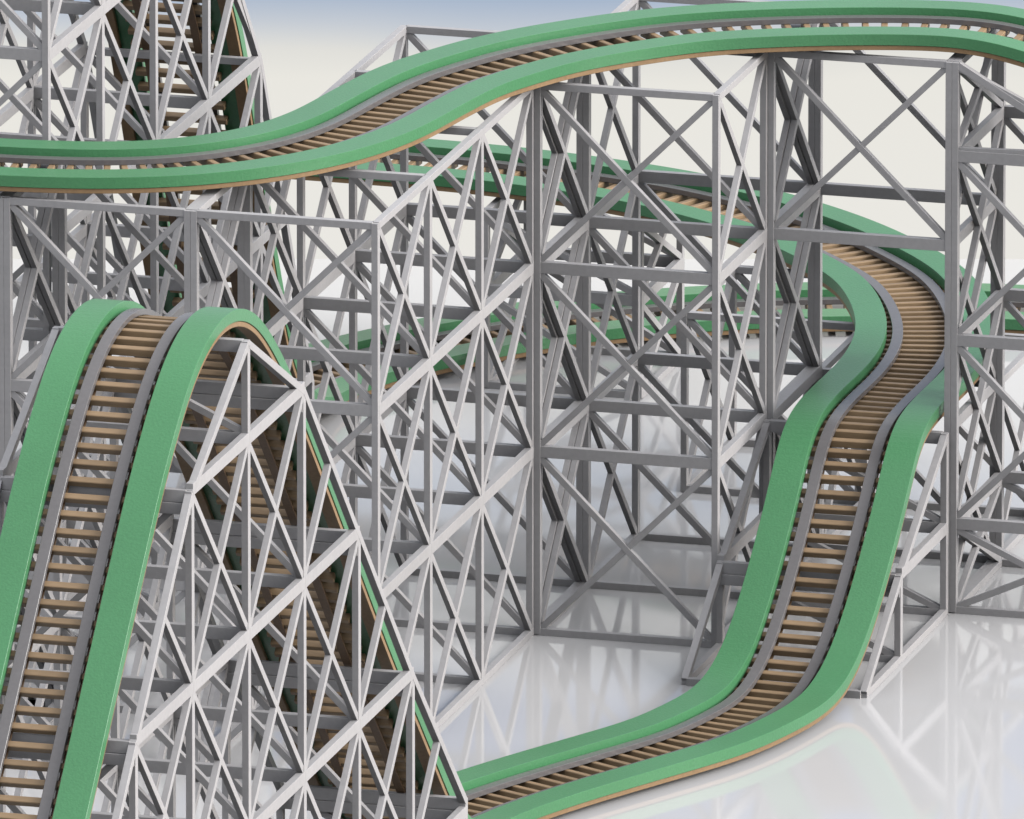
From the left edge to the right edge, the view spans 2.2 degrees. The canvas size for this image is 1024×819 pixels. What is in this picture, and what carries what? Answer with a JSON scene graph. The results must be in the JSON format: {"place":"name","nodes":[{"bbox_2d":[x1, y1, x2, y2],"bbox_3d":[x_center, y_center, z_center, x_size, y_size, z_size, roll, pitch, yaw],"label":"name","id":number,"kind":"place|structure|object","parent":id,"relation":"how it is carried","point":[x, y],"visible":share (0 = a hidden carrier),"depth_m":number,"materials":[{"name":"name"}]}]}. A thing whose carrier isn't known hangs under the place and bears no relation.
{"place":"outdoors","nodes":[
{"label":"outdoors","id":0,"kind":"place"},
{"bbox_2d":[0,0,1023,258],"bbox_3d":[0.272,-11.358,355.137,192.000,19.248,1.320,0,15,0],"label":"sky","id":1,"kind":"structure","parent":0,"point":[310,50],"depth_m":357.72,"materials":[{"name":"white"}]},
{"bbox_2d":[6,259,1023,818],"bbox_3d":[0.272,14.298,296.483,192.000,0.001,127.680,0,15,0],"label":"floor","id":2,"kind":"structure","parent":0,"point":[930,725],"depth_m":337.77,"materials":[{"name":"white"}]},
{"bbox_2d":[0,164,58,723],"bbox_3d":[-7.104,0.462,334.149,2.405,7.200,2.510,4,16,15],"label":"timber trestle","id":3,"kind":"object","parent":2,"relation":"on","point":[33,334],"visible":0.3,"depth_m":333.17,"materials":[{"name":"grey wood"}]},
{"bbox_2d":[4,161,243,764],"bbox_3d":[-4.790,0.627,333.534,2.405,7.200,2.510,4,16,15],"label":"timber trestle","id":4,"kind":"object","parent":2,"relation":"on","point":[16,382],"visible":0.31,"depth_m":332.44,"materials":[{"name":"grey wood"}]},
{"bbox_2d":[0,0,313,706],"bbox_3d":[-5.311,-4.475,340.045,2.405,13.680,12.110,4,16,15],"label":"timber trestle","id":5,"kind":"object","parent":2,"relation":"on","point":[83,95],"visible":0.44,"depth_m":339.49,"materials":[{"name":"grey wood"}]},
{"bbox_2d":[105,0,333,400],"bbox_3d":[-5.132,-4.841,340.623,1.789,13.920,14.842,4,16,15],"label":"coaster track","id":6,"kind":"structure","parent":5,"relation":"on","point":[230,104],"depth_m":344.14,"materials":[{"name":"green paint"}]},
{"bbox_2d":[0,326,467,818],"bbox_3d":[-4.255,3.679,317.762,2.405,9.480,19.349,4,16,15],"label":"timber trestle","id":7,"kind":"object","parent":2,"relation":"on","point":[182,685],"visible":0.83,"depth_m":318.95,"materials":[{"name":"white wood"}]},
{"bbox_2d":[0,299,432,818],"bbox_3d":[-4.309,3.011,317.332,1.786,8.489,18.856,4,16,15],"label":"coaster track","id":8,"kind":"structure","parent":7,"relation":"on","point":[174,359],"depth_m":314.69,"materials":[{"name":"green metal"}]},
{"bbox_2d":[190,25,582,762],"bbox_3d":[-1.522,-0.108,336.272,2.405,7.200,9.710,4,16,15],"label":"timber trestle","id":9,"kind":"object","parent":2,"relation":"on","point":[380,403],"visible":0.67,"depth_m":336.02,"materials":[{"name":"grey wood"}]},
{"bbox_2d":[484,176,684,398],"bbox_3d":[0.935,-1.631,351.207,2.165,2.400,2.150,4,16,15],"label":"timber trestle","id":10,"kind":"object","parent":2,"relation":"on","point":[673,258],"visible":0.31,"depth_m":350.81,"materials":[{"name":"grey wood"}]},
{"bbox_2d":[296,398,938,818],"bbox_3d":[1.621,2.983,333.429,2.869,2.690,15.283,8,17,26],"label":"coaster track","id":11,"kind":"structure","parent":2,"relation":"on","point":[722,712],"depth_m":336.41,"materials":[{"name":"green metal"}]},
{"bbox_2d":[308,282,1023,401],"bbox_3d":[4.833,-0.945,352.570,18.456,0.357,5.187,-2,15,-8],"label":"coaster track","id":12,"kind":"structure","parent":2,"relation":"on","point":[457,353],"depth_m":352.94,"materials":[{"name":"metal"}]},
{"bbox_2d":[534,0,814,647],"bbox_3d":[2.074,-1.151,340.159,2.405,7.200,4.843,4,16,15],"label":"timber trestle","id":13,"kind":"object","parent":2,"relation":"on","point":[638,359],"visible":0.94,"depth_m":339.34,"materials":[{"name":"grey wood"}]},
{"bbox_2d":[680,265,879,504],"bbox_3d":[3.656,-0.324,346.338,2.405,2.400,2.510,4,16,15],"label":"timber trestle","id":14,"kind":"object","parent":2,"relation":"on","point":[687,478],"visible":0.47,"depth_m":345.69,"materials":[{"name":"grey wood"}]},
{"bbox_2d":[681,419,948,698],"bbox_3d":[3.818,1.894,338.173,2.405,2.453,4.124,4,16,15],"label":"timber trestle","id":15,"kind":"object","parent":2,"relation":"on","point":[727,571],"visible":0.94,"depth_m":338.49,"materials":[{"name":"white wood"}]},
{"bbox_2d":[767,23,997,611],"bbox_3d":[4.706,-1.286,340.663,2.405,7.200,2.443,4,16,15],"label":"timber trestle","id":16,"kind":"object","parent":2,"relation":"on","point":[813,194],"visible":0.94,"depth_m":339.96,"materials":[{"name":"grey wood"}]},
{"bbox_2d":[822,331,1023,562],"bbox_3d":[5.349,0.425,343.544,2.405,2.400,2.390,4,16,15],"label":"timber trestle","id":17,"kind":"object","parent":2,"relation":"on","point":[1011,369],"visible":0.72,"depth_m":343.05,"materials":[{"name":"grey wood"}]},
{"bbox_2d":[294,139,989,421],"bbox_3d":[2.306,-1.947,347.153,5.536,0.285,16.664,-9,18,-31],"label":"coaster track","id":18,"kind":"structure","parent":17,"relation":"on","point":[892,300],"depth_m":345.65,"materials":[{"name":"metal"}]},
{"bbox_2d":[950,28,1023,617],"bbox_3d":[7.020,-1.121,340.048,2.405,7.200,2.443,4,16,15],"label":"timber trestle","id":19,"kind":"object","parent":2,"relation":"on","point":[999,154],"visible":1,"depth_m":339.80,"materials":[{"name":"grey wood"}]},
{"bbox_2d":[0,0,1023,193],"bbox_3d":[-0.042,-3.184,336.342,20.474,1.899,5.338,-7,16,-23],"label":"coaster track","id":20,"kind":"structure","parent":19,"relation":"on","point":[393,107],"depth_m":336.67,"materials":[{"name":"green metal"}]}
]}

